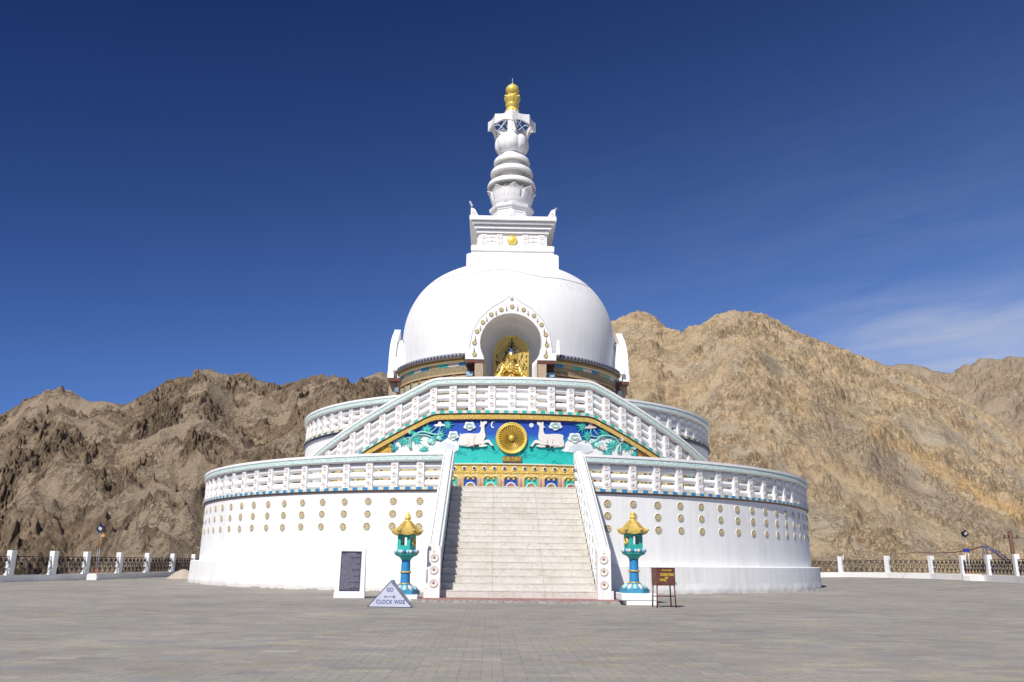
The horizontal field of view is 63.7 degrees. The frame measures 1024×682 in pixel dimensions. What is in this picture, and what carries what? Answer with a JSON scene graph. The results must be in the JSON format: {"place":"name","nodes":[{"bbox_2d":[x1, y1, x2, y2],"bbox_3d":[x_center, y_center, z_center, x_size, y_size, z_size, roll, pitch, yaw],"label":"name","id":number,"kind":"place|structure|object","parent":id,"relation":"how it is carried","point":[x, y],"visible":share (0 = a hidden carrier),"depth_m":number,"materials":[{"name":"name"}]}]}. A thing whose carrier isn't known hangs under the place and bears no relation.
{"place":"outdoors","nodes":[
{"label":"outdoors","id":0,"kind":"place"},
{"bbox_2d":[0,368,483,574],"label":"hill","id":1,"kind":"structure","parent":0,"point":[76,470],"depth_m":186.15,"materials":[{"name":"brown stone"}]},
{"bbox_2d":[0,577,1023,681],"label":"paved ground","id":2,"kind":"structure","parent":0,"point":[837,629],"depth_m":17.17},
{"bbox_2d":[86,574,98,579],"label":"footing block","id":3,"kind":"structure","parent":2,"relation":"on","point":[92,576],"depth_m":54.99,"materials":[{"name":"white paint"}]},
{"bbox_2d":[0,550,198,581],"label":"perimeter fence","id":4,"kind":"object","parent":2,"relation":"on","point":[50,570],"visible":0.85,"depth_m":56.18,"materials":[{"name":"white paint"}]},
{"bbox_2d":[95,524,105,573],"bbox_3d":[-28.145,14.330,56.016,0.752,3.696,0.341,1,-15,-1],"label":"light mast","id":5,"kind":"object","parent":2,"relation":"on","point":[100,528],"visible":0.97,"depth_m":56.26,"materials":[{"name":"grey metal"}]},
{"bbox_2d":[166,569,188,578],"bbox_3d":[-24.577,17.402,61.504,2.391,0.700,2.374,1,-15,-1],"label":"sand heap","id":6,"kind":"object","parent":2,"relation":"on","point":[182,574],"visible":0.81,"depth_m":60.83,"materials":[{"name":"beige sand"}]},
{"bbox_2d":[333,548,366,597],"bbox_3d":[-6.583,9.475,33.650,1.240,1.970,0.380,2,-15,-3],"label":"information board","id":7,"kind":"object","parent":2,"relation":"on","point":[350,574],"visible":1,"depth_m":33.54,"materials":[{"name":"white paint"}]},
{"bbox_2d":[367,580,413,607],"bbox_3d":[-4.003,8.388,27.357,1.536,0.870,0.363,-1,-15,7],"label":"direction sign","id":8,"kind":"object","parent":2,"relation":"on","point":[391,594],"visible":1,"depth_m":27.17,"materials":[{"name":"metal"}]},
{"bbox_2d":[391,511,423,599],"bbox_3d":[-4.148,8.316,32.026,1.365,3.422,1.240,1,-15,-1],"label":"stone lantern","id":9,"kind":"object","parent":2,"relation":"on","point":[410,531],"visible":0.9,"depth_m":31.80,"materials":[{"name":"multicoloured paint"}]},
{"bbox_2d":[186,78,824,593],"bbox_3d":[-0.267,-2.509,66.916,44.413,42.622,44.448,1,-15,-1],"label":"stupa","id":10,"kind":"object","parent":2,"relation":"on","point":[458,324],"visible":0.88,"depth_m":47.49,"materials":[{"name":"white paint"}]},
{"bbox_2d":[204,452,454,499],"bbox_3d":[-11.700,12.002,62.853,21.083,1.766,43.390,1,-15,-1],"label":"balustrade","id":11,"kind":"object","parent":10,"relation":"on","point":[230,479],"visible":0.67,"depth_m":44.24,"materials":[{"name":"white paint"}]},
{"bbox_2d":[305,395,709,445],"bbox_3d":[-0.383,7.927,64.512,30.798,1.768,30.046,1,-15,-1],"label":"balustrade","id":12,"kind":"object","parent":10,"relation":"on","point":[679,421],"visible":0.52,"depth_m":54.13,"materials":[{"name":"white paint"}]},
{"bbox_2d":[311,377,709,487],"bbox_3d":[-0.034,5.839,49.877,25.891,6.182,6.232,1,-15,-1],"label":"balustrade","id":13,"kind":"object","parent":10,"relation":"on","point":[349,440],"visible":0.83,"depth_m":48.34,"materials":[{"name":"white paint"}]},
{"bbox_2d":[494,349,527,386],"bbox_3d":[-0.066,1.982,57.281,2.580,3.020,1.656,1,-15,-1],"label":"buddha statue","id":14,"kind":"object","parent":10,"relation":"on","point":[510,369],"visible":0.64,"depth_m":57.06,"materials":[{"name":"gold metal"}]},
{"bbox_2d":[433,269,588,286],"bbox_3d":[-0.015,-4.566,61.866,12.139,0.639,3.716,1,-15,-1],"label":"cable","id":15,"kind":"object","parent":10,"relation":"attached to","point":[512,270],"visible":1,"depth_m":60.70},
{"bbox_2d":[494,336,528,376],"bbox_3d":[-0.045,1.653,58.001,2.458,4.190,0.181,1,-15,-1],"label":"halo plate","id":16,"kind":"object","parent":10,"relation":"attached to","point":[516,344],"visible":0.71,"depth_m":58.20,"materials":[{"name":"gold metal"}]},
{"bbox_2d":[573,454,807,506],"bbox_3d":[10.849,12.388,63.335,21.083,1.766,43.390,1,-15,-1],"label":"balustrade","id":17,"kind":"object","parent":10,"relation":"on","point":[786,487],"visible":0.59,"depth_m":44.57,"materials":[{"name":"white paint"}]},
{"bbox_2d":[410,486,622,603],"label":"staircase","id":18,"kind":"structure","parent":2,"relation":"on","point":[518,545],"depth_m":35.94,"materials":[{"name":"stone"}]},
{"bbox_2d":[423,449,454,597],"bbox_3d":[-3.280,7.874,37.389,0.775,7.121,9.228,1,-15,-1],"label":"stair handrail","id":19,"kind":"object","parent":18,"relation":"on","point":[436,545],"visible":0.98,"depth_m":34.76,"materials":[{"name":"white paint"}]},
{"bbox_2d":[574,451,613,599],"bbox_3d":[3.671,7.994,37.538,0.775,7.121,9.228,1,-15,-1],"label":"stair handrail","id":20,"kind":"object","parent":18,"relation":"on","point":[597,544],"visible":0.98,"depth_m":35.27,"materials":[{"name":"white paint"}]},
{"bbox_2d":[616,512,655,605],"bbox_3d":[4.674,8.226,31.251,1.366,3.390,1.480,1,-15,-1],"label":"stone lantern","id":21,"kind":"object","parent":2,"relation":"on","point":[634,591],"visible":1,"depth_m":30.98,"materials":[{"name":"multicoloured paint"}]},
{"bbox_2d":[651,568,676,607],"bbox_3d":[5.422,8.739,29.197,0.863,1.353,0.470,4,-15,-13],"label":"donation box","id":22,"kind":"object","parent":2,"relation":"on","point":[662,576],"visible":1,"depth_m":29.08,"materials":[{"name":"brown"}]},
{"bbox_2d":[811,554,1023,582],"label":"perimeter fence","id":23,"kind":"object","parent":2,"relation":"on","point":[1016,566],"visible":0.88,"depth_m":69.87,"materials":[{"name":"white paint"}]},
{"bbox_2d":[884,546,981,554],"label":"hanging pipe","id":24,"kind":"object","parent":23,"relation":"attached to","point":[940,552],"visible":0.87,"depth_m":71.76,"materials":[{"name":"brown"}]},
{"bbox_2d":[961,530,970,573],"bbox_3d":[35.403,16.629,63.990,0.630,3.822,0.330,1,-15,-1],"label":"light mast","id":25,"kind":"object","parent":2,"relation":"on","point":[964,533],"visible":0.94,"depth_m":64.12,"materials":[{"name":"grey metal"}]},
{"bbox_2d":[963,574,983,580],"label":"footing block","id":26,"kind":"structure","parent":2,"relation":"on","point":[973,577],"depth_m":61.81,"materials":[{"name":"white paint"}]},
{"bbox_2d":[1003,530,1018,569],"bbox_3d":[38.950,17.622,63.726,1.240,5.804,0.323,1,-15,-1],"label":"utility pole","id":27,"kind":"object","parent":2,"relation":"on","point":[1011,543],"visible":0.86,"depth_m":64.20,"materials":[{"name":"brown wood"}]},
{"bbox_2d":[0,0,1023,413],"label":"sky","id":28,"kind":"structure","parent":0,"point":[268,190],"materials":[{"name":"blue"}]},
{"bbox_2d":[610,310,1023,575],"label":"hill","id":29,"kind":"structure","parent":0,"point":[880,458],"depth_m":220.85,"materials":[{"name":"brown stone"}]},
{"bbox_2d":[887,356,1023,433],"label":"hill","id":30,"kind":"structure","parent":0,"point":[993,387],"depth_m":602.23,"materials":[{"name":"brown stone"}]},
{"bbox_2d":[982,546,1007,572],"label":"steel frame","id":31,"kind":"object","parent":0,"point":[986,547],"visible":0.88,"depth_m":69.86,"materials":[{"name":"metal"}]}
]}

